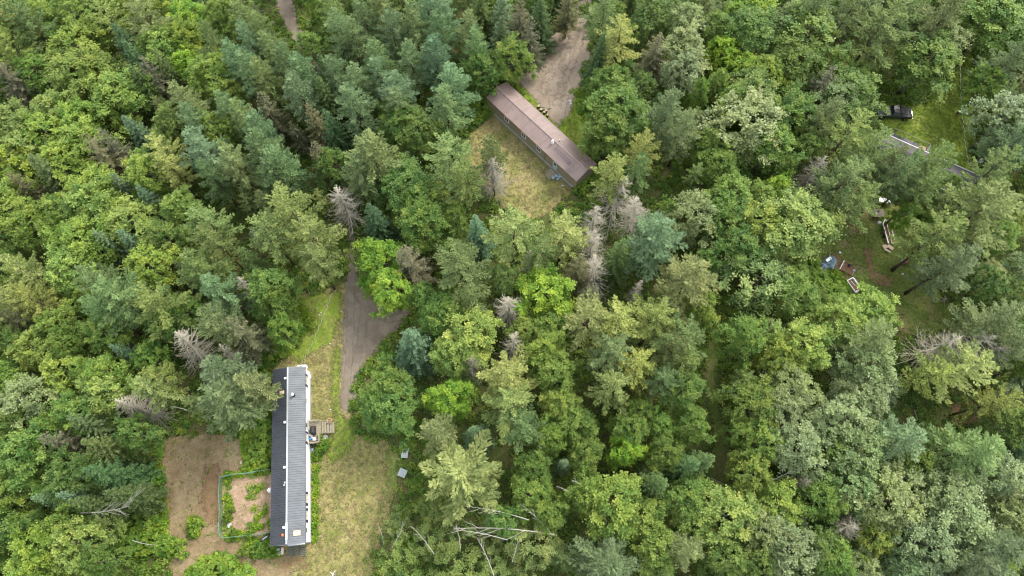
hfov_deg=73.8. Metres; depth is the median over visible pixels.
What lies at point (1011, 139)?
conifer tree
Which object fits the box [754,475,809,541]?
maple tree
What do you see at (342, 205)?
dead tree
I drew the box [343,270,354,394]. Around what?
wheel track
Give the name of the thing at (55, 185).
spruce tree
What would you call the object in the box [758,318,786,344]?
poplar tree
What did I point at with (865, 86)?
broadleaf tree
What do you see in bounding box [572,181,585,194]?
leafy bush
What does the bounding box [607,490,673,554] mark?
maple tree
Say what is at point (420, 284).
broadleaf tree
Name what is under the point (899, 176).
pine tree
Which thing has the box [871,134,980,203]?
house
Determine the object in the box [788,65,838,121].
spruce tree
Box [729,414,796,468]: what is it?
broadleaf tree
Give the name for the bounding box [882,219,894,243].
trailer frame
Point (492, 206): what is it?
undergrowth
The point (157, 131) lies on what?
broadleaf tree
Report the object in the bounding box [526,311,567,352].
maple tree
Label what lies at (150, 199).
spruce tree
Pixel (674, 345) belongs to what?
pine tree
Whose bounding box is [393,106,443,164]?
broadleaf tree
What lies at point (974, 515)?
poplar tree
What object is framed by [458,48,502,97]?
broadleaf tree
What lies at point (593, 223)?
dead tree
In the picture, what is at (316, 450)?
leafy bush
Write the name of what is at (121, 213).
maple tree
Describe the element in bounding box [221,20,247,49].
broadleaf tree
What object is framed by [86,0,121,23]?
broadleaf tree
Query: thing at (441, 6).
conifer tree
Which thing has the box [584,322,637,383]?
pine tree
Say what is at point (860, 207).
pine tree
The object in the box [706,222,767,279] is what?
broadleaf tree
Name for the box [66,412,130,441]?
spruce tree
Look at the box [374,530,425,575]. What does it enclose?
young tree
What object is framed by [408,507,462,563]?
young tree
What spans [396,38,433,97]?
conifer tree
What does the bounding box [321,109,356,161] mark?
spruce tree
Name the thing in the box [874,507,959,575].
poplar tree
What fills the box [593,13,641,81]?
pine tree
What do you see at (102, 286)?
maple tree
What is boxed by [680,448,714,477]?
spruce tree
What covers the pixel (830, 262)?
blue tarp
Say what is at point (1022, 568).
poplar tree
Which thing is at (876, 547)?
maple tree
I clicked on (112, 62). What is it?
broadleaf tree
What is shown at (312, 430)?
covered grill
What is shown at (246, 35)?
conifer tree
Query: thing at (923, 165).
pine tree
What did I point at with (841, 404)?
poplar tree
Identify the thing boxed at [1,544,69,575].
maple tree
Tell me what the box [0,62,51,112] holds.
spruce tree
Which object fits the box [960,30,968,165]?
overhead cable
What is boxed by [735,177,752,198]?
pine tree
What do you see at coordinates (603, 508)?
maple tree
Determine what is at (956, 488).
poplar tree
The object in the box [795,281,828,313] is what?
broadleaf tree
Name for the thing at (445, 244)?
broadleaf tree
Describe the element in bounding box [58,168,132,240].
maple tree
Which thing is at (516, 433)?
pine tree
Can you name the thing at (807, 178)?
dead tree
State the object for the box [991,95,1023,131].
broadleaf tree
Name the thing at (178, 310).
broadleaf tree
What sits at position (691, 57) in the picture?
poplar tree
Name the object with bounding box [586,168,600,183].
leafy bush
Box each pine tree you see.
[0,0,53,58]
[0,0,70,67]
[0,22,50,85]
[0,230,20,254]
[0,251,65,293]
[0,279,57,325]
[4,276,74,325]
[73,261,137,307]
[77,292,142,338]
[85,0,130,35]
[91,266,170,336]
[123,0,180,53]
[126,281,201,342]
[132,368,192,414]
[138,360,193,401]
[143,132,192,183]
[151,148,200,199]
[180,200,245,256]
[181,393,209,419]
[192,221,243,269]
[192,300,251,351]
[195,372,276,441]
[199,352,268,406]
[233,369,283,414]
[237,192,258,218]
[245,207,298,265]
[249,228,273,251]
[254,189,275,215]
[264,180,326,250]
[285,212,347,274]
[295,241,343,289]
[312,188,333,218]
[415,412,459,461]
[418,429,504,526]
[421,131,476,195]
[432,237,491,303]
[445,155,486,214]
[475,342,538,408]
[477,133,508,178]
[480,203,544,266]
[481,378,536,444]
[503,403,545,454]
[519,231,562,275]
[536,208,591,267]
[546,543,576,573]
[563,288,614,352]
[566,519,645,575]
[583,365,634,415]
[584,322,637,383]
[586,151,631,213]
[591,295,643,348]
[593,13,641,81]
[611,345,662,395]
[617,127,661,174]
[631,293,686,349]
[639,86,689,151]
[640,361,683,404]
[645,327,699,374]
[650,253,721,324]
[650,309,706,375]
[655,107,700,166]
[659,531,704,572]
[662,346,702,382]
[677,106,704,139]
[681,162,707,193]
[728,361,757,390]
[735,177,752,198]
[780,0,833,45]
[793,96,845,153]
[806,154,874,218]
[810,107,875,167]
[821,180,881,235]
[822,0,869,44]
[828,123,902,189]
[839,0,916,77]
[858,144,910,192]
[859,149,927,213]
[871,0,931,57]
[881,149,943,205]
[884,165,948,225]
[889,204,968,272]
[897,0,924,27]
[897,139,962,197]
[898,355,957,400]
[903,241,984,302]
[908,338,1000,404]
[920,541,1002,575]
[923,179,986,236]
[931,176,1023,260]
[935,297,1023,357]
[950,382,1023,423]
[960,141,1022,189]
[964,325,1023,378]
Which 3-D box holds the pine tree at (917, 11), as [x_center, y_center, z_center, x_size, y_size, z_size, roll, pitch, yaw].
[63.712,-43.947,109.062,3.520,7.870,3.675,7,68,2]
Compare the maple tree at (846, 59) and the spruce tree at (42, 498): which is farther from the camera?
the maple tree at (846, 59)
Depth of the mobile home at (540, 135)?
102.10 m
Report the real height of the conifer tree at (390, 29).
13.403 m
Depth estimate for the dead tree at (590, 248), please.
91.94 m
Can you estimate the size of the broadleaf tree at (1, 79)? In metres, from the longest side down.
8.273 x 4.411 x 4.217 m
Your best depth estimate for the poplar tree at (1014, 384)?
85.85 m
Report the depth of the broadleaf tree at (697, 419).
81.91 m
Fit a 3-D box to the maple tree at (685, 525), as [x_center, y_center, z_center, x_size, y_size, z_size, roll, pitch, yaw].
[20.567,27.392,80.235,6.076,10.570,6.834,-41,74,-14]
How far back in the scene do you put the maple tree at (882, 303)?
86.18 m
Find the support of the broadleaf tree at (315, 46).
on the ground at (504, 456)
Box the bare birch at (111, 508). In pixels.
[80,490,139,518]
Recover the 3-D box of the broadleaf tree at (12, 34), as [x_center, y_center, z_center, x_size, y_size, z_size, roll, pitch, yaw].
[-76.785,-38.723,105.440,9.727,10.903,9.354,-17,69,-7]
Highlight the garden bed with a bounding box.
[226,473,270,538]
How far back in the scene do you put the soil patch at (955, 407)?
89.99 m
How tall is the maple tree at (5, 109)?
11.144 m
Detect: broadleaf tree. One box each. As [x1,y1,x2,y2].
[0,6,42,70]
[0,59,13,93]
[0,198,17,228]
[0,234,38,274]
[0,324,42,372]
[0,358,47,416]
[0,398,50,460]
[0,415,81,500]
[0,468,50,526]
[0,503,46,568]
[3,0,47,23]
[10,51,74,107]
[27,402,91,451]
[34,499,92,546]
[40,444,114,511]
[42,388,113,438]
[43,324,104,376]
[72,542,135,575]
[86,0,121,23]
[107,55,137,83]
[110,411,166,462]
[129,337,175,375]
[136,303,193,350]
[140,217,199,266]
[145,125,185,162]
[164,294,214,340]
[201,0,236,43]
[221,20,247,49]
[242,267,305,327]
[258,278,301,327]
[266,311,302,351]
[295,29,332,69]
[300,0,327,23]
[312,146,351,197]
[317,23,340,54]
[330,0,355,15]
[356,351,424,420]
[357,0,377,11]
[357,383,391,425]
[363,375,418,448]
[370,151,444,219]
[376,95,429,156]
[386,179,443,227]
[391,0,417,13]
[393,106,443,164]
[393,191,462,253]
[395,567,409,575]
[405,280,438,308]
[411,286,468,344]
[435,237,468,275]
[441,200,471,240]
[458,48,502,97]
[484,498,520,545]
[488,30,540,85]
[491,0,513,15]
[510,447,557,490]
[522,0,538,18]
[523,411,569,456]
[531,495,569,537]
[533,0,553,11]
[549,398,599,445]
[555,463,607,512]
[562,434,609,477]
[577,103,640,159]
[581,72,653,145]
[582,58,635,117]
[603,0,626,28]
[605,409,652,454]
[613,20,639,57]
[618,394,654,431]
[624,520,681,575]
[627,66,658,103]
[629,0,682,48]
[642,430,685,475]
[644,405,676,440]
[655,194,679,225]
[658,365,710,418]
[658,474,717,536]
[670,404,716,446]
[684,76,711,110]
[688,141,741,192]
[688,187,749,244]
[689,246,722,277]
[690,127,734,177]
[693,9,737,53]
[698,67,729,106]
[698,160,752,224]
[705,64,791,128]
[705,374,779,444]
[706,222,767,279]
[707,2,779,70]
[709,311,769,373]
[718,534,777,575]
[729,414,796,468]
[736,115,807,178]
[754,265,822,320]
[759,0,854,73]
[759,152,796,184]
[763,36,829,96]
[763,79,823,147]
[765,0,785,19]
[777,258,811,282]
[779,515,855,575]
[784,471,852,536]
[788,130,830,171]
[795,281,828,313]
[797,424,854,474]
[798,534,859,575]
[819,62,889,134]
[829,0,851,22]
[839,130,879,159]
[846,61,874,97]
[869,0,893,16]
[870,27,965,105]
[890,438,939,493]
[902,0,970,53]
[920,0,945,14]
[923,170,965,205]
[942,0,1023,64]
[950,263,1012,304]
[953,19,968,35]
[955,60,1018,116]
[973,396,1023,453]
[979,2,1003,24]
[983,274,1023,313]
[987,0,1023,24]
[987,321,1023,362]
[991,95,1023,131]
[993,354,1023,387]
[994,30,1023,63]
[995,191,1023,221]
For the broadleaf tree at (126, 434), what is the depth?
81.95 m
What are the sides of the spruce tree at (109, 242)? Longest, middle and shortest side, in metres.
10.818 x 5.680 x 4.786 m
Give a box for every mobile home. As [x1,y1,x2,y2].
[270,366,311,546]
[486,82,596,188]
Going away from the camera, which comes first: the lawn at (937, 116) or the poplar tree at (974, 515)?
the poplar tree at (974, 515)
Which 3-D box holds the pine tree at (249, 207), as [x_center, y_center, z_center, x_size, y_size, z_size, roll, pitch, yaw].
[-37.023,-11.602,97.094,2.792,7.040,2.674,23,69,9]
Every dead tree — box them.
[114,392,178,436]
[171,328,222,378]
[218,344,247,372]
[237,276,269,313]
[324,185,365,240]
[463,356,488,383]
[475,156,518,212]
[494,293,529,331]
[495,331,525,360]
[517,250,531,275]
[570,228,607,273]
[573,206,611,252]
[578,254,612,299]
[589,175,634,239]
[608,194,651,238]
[623,280,642,303]
[786,474,812,495]
[789,156,829,194]
[819,511,864,542]
[895,322,961,377]
[923,328,996,375]
[953,332,1012,368]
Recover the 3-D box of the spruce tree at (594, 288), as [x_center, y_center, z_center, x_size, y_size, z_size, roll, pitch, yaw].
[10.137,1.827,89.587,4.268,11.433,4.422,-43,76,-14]
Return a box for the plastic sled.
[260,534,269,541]
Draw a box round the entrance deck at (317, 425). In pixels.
[307,419,333,443]
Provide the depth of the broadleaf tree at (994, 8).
107.73 m
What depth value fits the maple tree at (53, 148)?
93.83 m
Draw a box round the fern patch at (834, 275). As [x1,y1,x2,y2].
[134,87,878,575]
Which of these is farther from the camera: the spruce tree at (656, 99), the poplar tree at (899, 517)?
the spruce tree at (656, 99)
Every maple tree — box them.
[0,96,48,156]
[0,125,63,192]
[0,131,46,193]
[0,171,45,238]
[0,198,63,260]
[0,255,43,290]
[0,281,20,301]
[0,322,24,357]
[0,322,75,377]
[0,355,44,403]
[0,493,25,534]
[0,541,10,575]
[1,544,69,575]
[5,520,101,575]
[14,105,87,162]
[17,0,71,43]
[20,77,98,144]
[29,297,94,355]
[32,346,98,401]
[35,134,96,190]
[37,190,93,231]
[38,211,122,274]
[41,40,135,123]
[41,240,118,300]
[41,513,129,575]
[43,0,108,42]
[43,12,113,78]
[50,93,121,155]
[53,115,126,176]
[56,160,137,222]
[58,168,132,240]
[68,350,143,408]
[70,282,111,317]
[72,367,144,430]
[75,310,135,359]
[76,15,112,57]
[85,63,164,133]
[96,194,174,249]
[101,0,137,33]
[119,237,184,297]
[121,152,185,212]
[128,143,157,177]
[132,0,164,29]
[134,22,188,78]
[141,0,166,12]
[149,0,187,25]
[149,99,193,147]
[159,183,209,231]
[160,15,207,63]
[165,0,220,44]
[166,44,211,86]
[167,0,199,14]
[181,46,239,108]
[197,108,243,156]
[210,75,257,112]
[216,0,253,34]
[352,236,414,300]
[365,265,417,322]
[421,377,478,430]
[428,329,476,388]
[434,301,514,376]
[485,262,526,304]
[506,312,541,351]
[509,467,556,524]
[510,259,577,321]
[523,330,568,384]
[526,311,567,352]
[526,350,585,404]
[537,388,583,434]
[564,470,643,548]
[602,427,648,470]
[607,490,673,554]
[665,504,717,559]
[671,290,720,330]
[690,470,761,564]
[695,527,758,575]
[699,35,742,81]
[709,78,757,137]
[713,48,761,91]
[713,416,754,451]
[715,0,780,40]
[715,448,778,495]
[721,198,795,262]
[744,53,791,95]
[748,177,776,206]
[748,178,847,272]
[750,332,812,382]
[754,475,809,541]
[757,170,794,202]
[763,316,835,377]
[811,46,854,83]
[811,292,876,357]
[828,449,894,501]
[831,281,903,332]
[839,509,902,565]
[880,201,920,234]
[971,219,1023,255]
[984,209,1023,242]
[990,554,1022,575]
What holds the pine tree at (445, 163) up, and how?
on the ground at (504, 456)
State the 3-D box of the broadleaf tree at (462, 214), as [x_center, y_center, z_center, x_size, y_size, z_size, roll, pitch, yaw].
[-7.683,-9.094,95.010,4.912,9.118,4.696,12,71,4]
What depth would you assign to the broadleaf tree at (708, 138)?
95.65 m
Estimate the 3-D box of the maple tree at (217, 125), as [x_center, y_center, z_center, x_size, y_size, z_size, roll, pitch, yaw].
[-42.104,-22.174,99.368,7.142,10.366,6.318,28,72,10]
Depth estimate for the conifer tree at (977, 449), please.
77.69 m
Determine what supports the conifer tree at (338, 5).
on the ground at (504, 456)
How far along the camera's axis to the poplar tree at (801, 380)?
81.74 m
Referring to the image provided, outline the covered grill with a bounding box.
[310,426,315,434]
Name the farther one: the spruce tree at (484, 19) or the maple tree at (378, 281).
the spruce tree at (484, 19)
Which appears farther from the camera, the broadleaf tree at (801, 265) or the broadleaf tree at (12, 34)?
the broadleaf tree at (12, 34)
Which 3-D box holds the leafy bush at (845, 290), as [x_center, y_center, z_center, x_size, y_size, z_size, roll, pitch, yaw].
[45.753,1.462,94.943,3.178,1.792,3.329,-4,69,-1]
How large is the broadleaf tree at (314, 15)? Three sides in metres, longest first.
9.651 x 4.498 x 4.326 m
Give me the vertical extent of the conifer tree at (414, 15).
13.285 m
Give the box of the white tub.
[847,277,859,292]
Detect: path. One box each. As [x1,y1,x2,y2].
[686,91,706,183]
[704,315,736,493]
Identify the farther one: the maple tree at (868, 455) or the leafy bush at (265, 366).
the leafy bush at (265, 366)
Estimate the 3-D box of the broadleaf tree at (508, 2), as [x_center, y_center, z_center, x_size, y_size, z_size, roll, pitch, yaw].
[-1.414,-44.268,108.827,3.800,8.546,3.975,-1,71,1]
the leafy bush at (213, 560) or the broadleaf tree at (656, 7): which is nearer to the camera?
the leafy bush at (213, 560)
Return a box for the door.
[552,161,556,171]
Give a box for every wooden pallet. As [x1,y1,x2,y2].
[287,546,293,555]
[293,545,299,554]
[299,546,305,555]
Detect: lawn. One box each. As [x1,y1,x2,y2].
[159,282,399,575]
[460,115,578,219]
[514,77,587,154]
[814,200,954,337]
[875,46,974,170]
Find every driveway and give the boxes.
[276,0,411,410]
[517,19,590,119]
[548,95,568,126]
[576,0,591,20]
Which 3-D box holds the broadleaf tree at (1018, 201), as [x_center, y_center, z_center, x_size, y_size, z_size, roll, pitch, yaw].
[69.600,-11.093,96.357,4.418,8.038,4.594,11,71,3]
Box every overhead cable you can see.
[301,293,331,364]
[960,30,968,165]
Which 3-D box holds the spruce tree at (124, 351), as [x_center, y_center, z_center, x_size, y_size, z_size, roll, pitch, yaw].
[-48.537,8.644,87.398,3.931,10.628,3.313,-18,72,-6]
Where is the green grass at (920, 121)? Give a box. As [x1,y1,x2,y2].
[158,51,974,575]
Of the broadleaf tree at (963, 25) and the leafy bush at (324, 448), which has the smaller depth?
the leafy bush at (324, 448)
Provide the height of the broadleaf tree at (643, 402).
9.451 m
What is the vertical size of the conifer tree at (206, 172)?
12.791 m
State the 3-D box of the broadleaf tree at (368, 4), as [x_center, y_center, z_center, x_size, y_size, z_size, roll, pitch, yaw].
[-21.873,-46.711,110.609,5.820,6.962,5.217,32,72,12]
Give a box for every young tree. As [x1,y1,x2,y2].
[79,502,124,547]
[343,238,377,266]
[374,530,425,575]
[380,504,417,538]
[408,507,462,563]
[414,492,447,531]
[426,521,492,575]
[476,554,521,575]
[479,509,510,555]
[492,522,564,575]
[706,223,815,317]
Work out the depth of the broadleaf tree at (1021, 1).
104.67 m
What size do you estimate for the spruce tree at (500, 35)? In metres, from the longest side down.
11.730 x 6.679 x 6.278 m
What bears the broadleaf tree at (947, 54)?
on the lawn at (937, 116)
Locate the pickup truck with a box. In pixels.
[876,105,912,120]
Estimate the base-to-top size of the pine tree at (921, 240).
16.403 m
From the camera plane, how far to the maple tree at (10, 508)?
80.67 m
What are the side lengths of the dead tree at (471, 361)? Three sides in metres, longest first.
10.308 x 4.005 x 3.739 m
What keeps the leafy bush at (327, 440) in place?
on the grass strip at (344, 435)
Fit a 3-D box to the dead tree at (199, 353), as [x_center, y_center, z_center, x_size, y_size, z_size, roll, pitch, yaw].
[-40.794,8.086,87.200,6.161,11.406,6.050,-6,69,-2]
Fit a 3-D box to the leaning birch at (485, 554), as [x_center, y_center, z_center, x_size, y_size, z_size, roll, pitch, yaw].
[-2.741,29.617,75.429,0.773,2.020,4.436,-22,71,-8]
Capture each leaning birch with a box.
[448,519,553,540]
[455,526,506,539]
[463,501,528,519]
[478,540,493,575]
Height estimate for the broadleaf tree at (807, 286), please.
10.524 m
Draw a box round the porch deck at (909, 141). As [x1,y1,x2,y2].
[892,128,930,150]
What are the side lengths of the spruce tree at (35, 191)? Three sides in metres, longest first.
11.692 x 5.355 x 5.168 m
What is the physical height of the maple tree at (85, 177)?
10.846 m
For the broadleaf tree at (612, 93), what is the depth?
96.42 m
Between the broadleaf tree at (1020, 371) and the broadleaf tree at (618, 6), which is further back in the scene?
the broadleaf tree at (618, 6)
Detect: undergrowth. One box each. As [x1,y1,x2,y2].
[0,0,1023,575]
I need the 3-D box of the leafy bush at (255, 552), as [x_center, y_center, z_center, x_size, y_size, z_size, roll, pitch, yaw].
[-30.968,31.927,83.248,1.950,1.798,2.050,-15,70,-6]
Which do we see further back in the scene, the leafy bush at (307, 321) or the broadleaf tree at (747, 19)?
the broadleaf tree at (747, 19)
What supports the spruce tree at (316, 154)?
on the ground at (504, 456)
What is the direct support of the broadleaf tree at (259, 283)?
on the lawn at (343, 514)
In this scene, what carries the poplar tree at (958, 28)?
on the ground at (504, 456)
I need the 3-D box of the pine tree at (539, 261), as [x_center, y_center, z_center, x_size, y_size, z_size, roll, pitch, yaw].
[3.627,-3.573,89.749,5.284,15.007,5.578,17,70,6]
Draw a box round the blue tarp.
[821,254,836,270]
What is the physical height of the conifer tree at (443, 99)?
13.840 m
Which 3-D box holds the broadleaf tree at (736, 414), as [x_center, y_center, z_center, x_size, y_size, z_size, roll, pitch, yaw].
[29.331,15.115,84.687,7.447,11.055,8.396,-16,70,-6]
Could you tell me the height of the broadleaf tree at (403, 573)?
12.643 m
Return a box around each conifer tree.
[149,95,180,131]
[166,79,216,126]
[176,100,218,156]
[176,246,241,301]
[179,124,238,181]
[192,0,213,10]
[195,157,238,207]
[197,18,236,68]
[199,271,250,318]
[212,89,259,143]
[212,142,264,198]
[220,37,256,100]
[227,96,262,147]
[228,0,267,59]
[233,47,278,107]
[235,20,271,80]
[241,108,288,154]
[244,126,296,187]
[248,55,290,115]
[251,9,287,63]
[256,29,290,78]
[256,156,308,203]
[259,143,316,194]
[268,39,311,93]
[281,70,324,129]
[284,50,333,106]
[317,0,353,33]
[319,53,363,110]
[322,6,361,66]
[335,81,383,146]
[337,16,370,75]
[338,127,409,201]
[341,61,380,118]
[341,153,387,205]
[348,0,381,52]
[362,54,395,104]
[363,35,401,92]
[364,0,403,47]
[375,7,413,70]
[377,69,426,117]
[380,85,418,132]
[385,0,399,20]
[396,0,432,54]
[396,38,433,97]
[413,0,437,35]
[416,33,452,95]
[422,8,460,63]
[424,0,461,51]
[425,82,473,140]
[426,61,482,120]
[453,7,489,59]
[453,282,490,322]
[458,0,473,9]
[464,24,494,82]
[581,0,618,50]
[618,151,649,199]
[622,211,688,282]
[848,411,928,464]
[916,421,1006,491]
[964,37,1023,104]
[969,119,1023,175]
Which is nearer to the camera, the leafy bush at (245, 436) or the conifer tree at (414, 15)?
the leafy bush at (245, 436)
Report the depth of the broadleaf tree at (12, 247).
91.03 m
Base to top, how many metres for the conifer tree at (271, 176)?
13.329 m
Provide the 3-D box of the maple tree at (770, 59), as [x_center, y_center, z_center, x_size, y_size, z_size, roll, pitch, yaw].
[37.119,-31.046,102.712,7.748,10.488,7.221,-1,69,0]
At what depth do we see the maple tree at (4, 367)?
82.89 m
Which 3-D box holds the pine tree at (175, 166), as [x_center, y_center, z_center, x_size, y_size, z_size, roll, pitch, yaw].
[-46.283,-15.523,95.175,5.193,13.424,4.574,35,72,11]
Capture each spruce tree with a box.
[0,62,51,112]
[0,306,35,331]
[7,171,63,220]
[27,153,93,200]
[29,483,86,516]
[38,427,99,466]
[50,0,84,25]
[55,484,110,513]
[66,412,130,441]
[66,492,128,521]
[81,133,151,184]
[81,432,158,472]
[81,456,162,489]
[91,230,148,273]
[95,263,134,289]
[97,128,139,172]
[102,479,169,520]
[108,343,161,374]
[110,22,162,82]
[110,172,149,215]
[116,229,171,275]
[121,39,167,94]
[121,115,168,153]
[127,64,176,124]
[135,185,185,225]
[138,55,179,108]
[151,49,196,100]
[173,260,209,295]
[220,316,276,367]
[238,246,279,288]
[241,0,264,19]
[253,91,302,144]
[288,121,313,154]
[304,103,330,148]
[307,141,340,190]
[310,59,319,87]
[315,76,350,135]
[316,53,343,104]
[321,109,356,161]
[361,202,401,253]
[391,326,439,382]
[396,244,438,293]
[403,151,422,170]
[460,423,496,460]
[465,0,494,49]
[466,214,497,261]
[486,0,518,48]
[487,15,518,80]
[505,0,538,49]
[512,16,548,72]
[529,0,557,60]
[546,0,574,13]
[551,0,583,41]
[551,457,570,477]
[561,253,594,293]
[574,283,602,320]
[578,31,608,89]
[596,238,631,294]
[619,18,638,59]
[620,0,638,22]
[626,464,669,500]
[633,32,670,98]
[640,92,663,128]
[658,452,700,490]
[675,0,694,24]
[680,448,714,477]
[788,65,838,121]
[967,437,1023,467]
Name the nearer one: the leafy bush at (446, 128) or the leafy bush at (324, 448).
the leafy bush at (324, 448)
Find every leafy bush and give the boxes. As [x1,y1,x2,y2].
[113,530,141,559]
[123,507,157,533]
[134,525,164,558]
[144,438,164,463]
[151,473,167,487]
[152,531,175,557]
[166,536,189,560]
[185,516,205,536]
[188,555,216,575]
[196,550,238,575]
[222,513,233,522]
[222,553,258,575]
[225,505,235,513]
[229,528,239,535]
[236,541,251,556]
[239,418,261,441]
[243,440,267,465]
[244,350,271,370]
[245,528,254,539]
[250,541,264,558]
[252,429,271,451]
[253,415,271,432]
[255,456,270,473]
[258,369,272,384]
[259,336,289,364]
[261,543,276,559]
[287,331,303,347]
[293,326,305,336]
[302,317,318,331]
[314,448,324,456]
[316,433,330,445]
[318,442,329,451]
[422,121,445,149]
[432,115,462,141]
[462,106,487,129]
[466,91,493,114]
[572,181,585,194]
[577,95,593,112]
[579,176,590,191]
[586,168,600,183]
[794,256,822,280]
[806,268,829,286]
[817,285,829,310]
[818,277,845,300]
[831,288,851,298]
[916,210,935,226]
[963,75,994,97]
[971,136,990,159]
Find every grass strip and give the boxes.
[289,290,341,362]
[327,347,358,460]
[362,451,399,570]
[572,89,588,145]
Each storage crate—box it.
[398,468,407,477]
[401,448,408,457]
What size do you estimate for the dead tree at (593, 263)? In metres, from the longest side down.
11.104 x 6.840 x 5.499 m
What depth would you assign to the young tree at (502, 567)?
78.61 m
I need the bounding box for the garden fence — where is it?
[218,469,270,537]
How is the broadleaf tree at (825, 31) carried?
on the ground at (504, 456)
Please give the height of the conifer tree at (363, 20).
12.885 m
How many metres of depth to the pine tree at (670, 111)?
94.97 m
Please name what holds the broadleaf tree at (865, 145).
on the ground at (504, 456)
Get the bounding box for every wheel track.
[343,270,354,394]
[349,304,366,399]
[355,292,404,321]
[537,35,578,95]
[552,29,586,105]
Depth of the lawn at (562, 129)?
106.48 m
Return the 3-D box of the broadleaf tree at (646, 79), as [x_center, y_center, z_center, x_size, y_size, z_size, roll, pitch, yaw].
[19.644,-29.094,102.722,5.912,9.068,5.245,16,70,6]
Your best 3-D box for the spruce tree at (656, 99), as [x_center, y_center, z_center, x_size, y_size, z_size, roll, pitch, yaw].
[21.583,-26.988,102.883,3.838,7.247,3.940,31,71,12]
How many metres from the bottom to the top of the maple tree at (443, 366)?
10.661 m
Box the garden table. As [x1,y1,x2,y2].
[872,209,884,218]
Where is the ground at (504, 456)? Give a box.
[0,0,1023,575]
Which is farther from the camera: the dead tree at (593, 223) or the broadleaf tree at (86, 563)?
the dead tree at (593, 223)
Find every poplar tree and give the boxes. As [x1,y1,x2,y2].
[0,372,79,430]
[656,17,711,81]
[658,48,700,101]
[658,188,719,249]
[661,1,712,54]
[696,0,718,14]
[698,85,788,172]
[701,0,731,38]
[724,501,790,559]
[744,504,827,575]
[748,383,809,444]
[750,419,833,485]
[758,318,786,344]
[758,362,827,420]
[772,3,795,43]
[781,565,813,575]
[788,406,845,453]
[799,380,877,452]
[809,77,859,137]
[814,460,879,526]
[819,418,895,492]
[824,456,926,539]
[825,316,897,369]
[826,330,897,410]
[826,371,893,432]
[834,5,861,41]
[838,543,884,575]
[857,0,883,22]
[857,374,903,408]
[870,545,930,575]
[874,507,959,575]
[881,463,984,537]
[897,468,996,570]
[909,15,974,69]
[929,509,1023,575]
[949,440,1023,501]
[958,89,1023,152]
[959,257,1008,292]
[975,495,1023,551]
[980,477,1023,530]
[994,375,1023,405]
[996,457,1023,501]
[999,251,1023,286]
[1006,72,1023,96]
[1010,552,1023,574]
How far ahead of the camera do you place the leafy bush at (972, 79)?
108.07 m
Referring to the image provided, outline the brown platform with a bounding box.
[839,260,855,275]
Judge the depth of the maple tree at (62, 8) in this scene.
103.85 m
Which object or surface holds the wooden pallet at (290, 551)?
on the soil patch at (177, 471)
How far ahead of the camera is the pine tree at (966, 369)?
80.67 m
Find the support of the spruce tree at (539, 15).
on the ground at (504, 456)
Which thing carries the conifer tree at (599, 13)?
on the ground at (504, 456)
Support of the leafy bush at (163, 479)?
on the soil patch at (177, 471)
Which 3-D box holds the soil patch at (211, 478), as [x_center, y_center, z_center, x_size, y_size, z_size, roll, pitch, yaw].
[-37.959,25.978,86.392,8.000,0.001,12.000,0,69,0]
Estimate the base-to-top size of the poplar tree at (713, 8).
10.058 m
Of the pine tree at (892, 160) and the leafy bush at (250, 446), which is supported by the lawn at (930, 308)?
the pine tree at (892, 160)
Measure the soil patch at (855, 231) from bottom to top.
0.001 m
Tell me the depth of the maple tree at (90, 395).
82.27 m
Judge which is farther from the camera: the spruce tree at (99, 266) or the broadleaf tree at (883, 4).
the broadleaf tree at (883, 4)
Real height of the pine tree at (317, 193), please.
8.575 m
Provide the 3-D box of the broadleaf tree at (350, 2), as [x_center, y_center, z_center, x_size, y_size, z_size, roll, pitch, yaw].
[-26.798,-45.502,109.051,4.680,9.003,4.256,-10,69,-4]
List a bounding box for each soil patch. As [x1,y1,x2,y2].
[160,433,307,575]
[201,463,221,525]
[825,252,855,293]
[846,218,861,235]
[861,247,892,288]
[950,400,981,425]
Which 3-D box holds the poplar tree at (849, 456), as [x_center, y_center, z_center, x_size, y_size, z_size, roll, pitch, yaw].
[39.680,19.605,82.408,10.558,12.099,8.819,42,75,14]
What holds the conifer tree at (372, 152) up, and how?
on the ground at (504, 456)
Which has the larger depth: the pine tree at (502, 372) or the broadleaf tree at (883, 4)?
the broadleaf tree at (883, 4)
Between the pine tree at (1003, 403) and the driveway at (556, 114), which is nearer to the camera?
the pine tree at (1003, 403)
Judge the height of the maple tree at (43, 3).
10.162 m
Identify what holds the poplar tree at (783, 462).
on the ground at (504, 456)
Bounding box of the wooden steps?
[544,166,556,179]
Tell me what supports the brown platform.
on the soil patch at (839, 261)
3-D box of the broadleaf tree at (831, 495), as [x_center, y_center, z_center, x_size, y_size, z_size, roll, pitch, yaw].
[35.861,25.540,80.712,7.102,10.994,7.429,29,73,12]
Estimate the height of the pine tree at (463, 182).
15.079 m
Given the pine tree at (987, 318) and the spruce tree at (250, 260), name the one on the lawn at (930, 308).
the pine tree at (987, 318)
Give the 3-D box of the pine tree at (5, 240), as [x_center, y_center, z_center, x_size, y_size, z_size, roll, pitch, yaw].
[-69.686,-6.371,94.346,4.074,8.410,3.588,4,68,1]
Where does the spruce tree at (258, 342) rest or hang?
on the ground at (504, 456)
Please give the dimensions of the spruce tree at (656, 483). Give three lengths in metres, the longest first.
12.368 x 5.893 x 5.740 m
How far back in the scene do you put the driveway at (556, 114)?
107.05 m

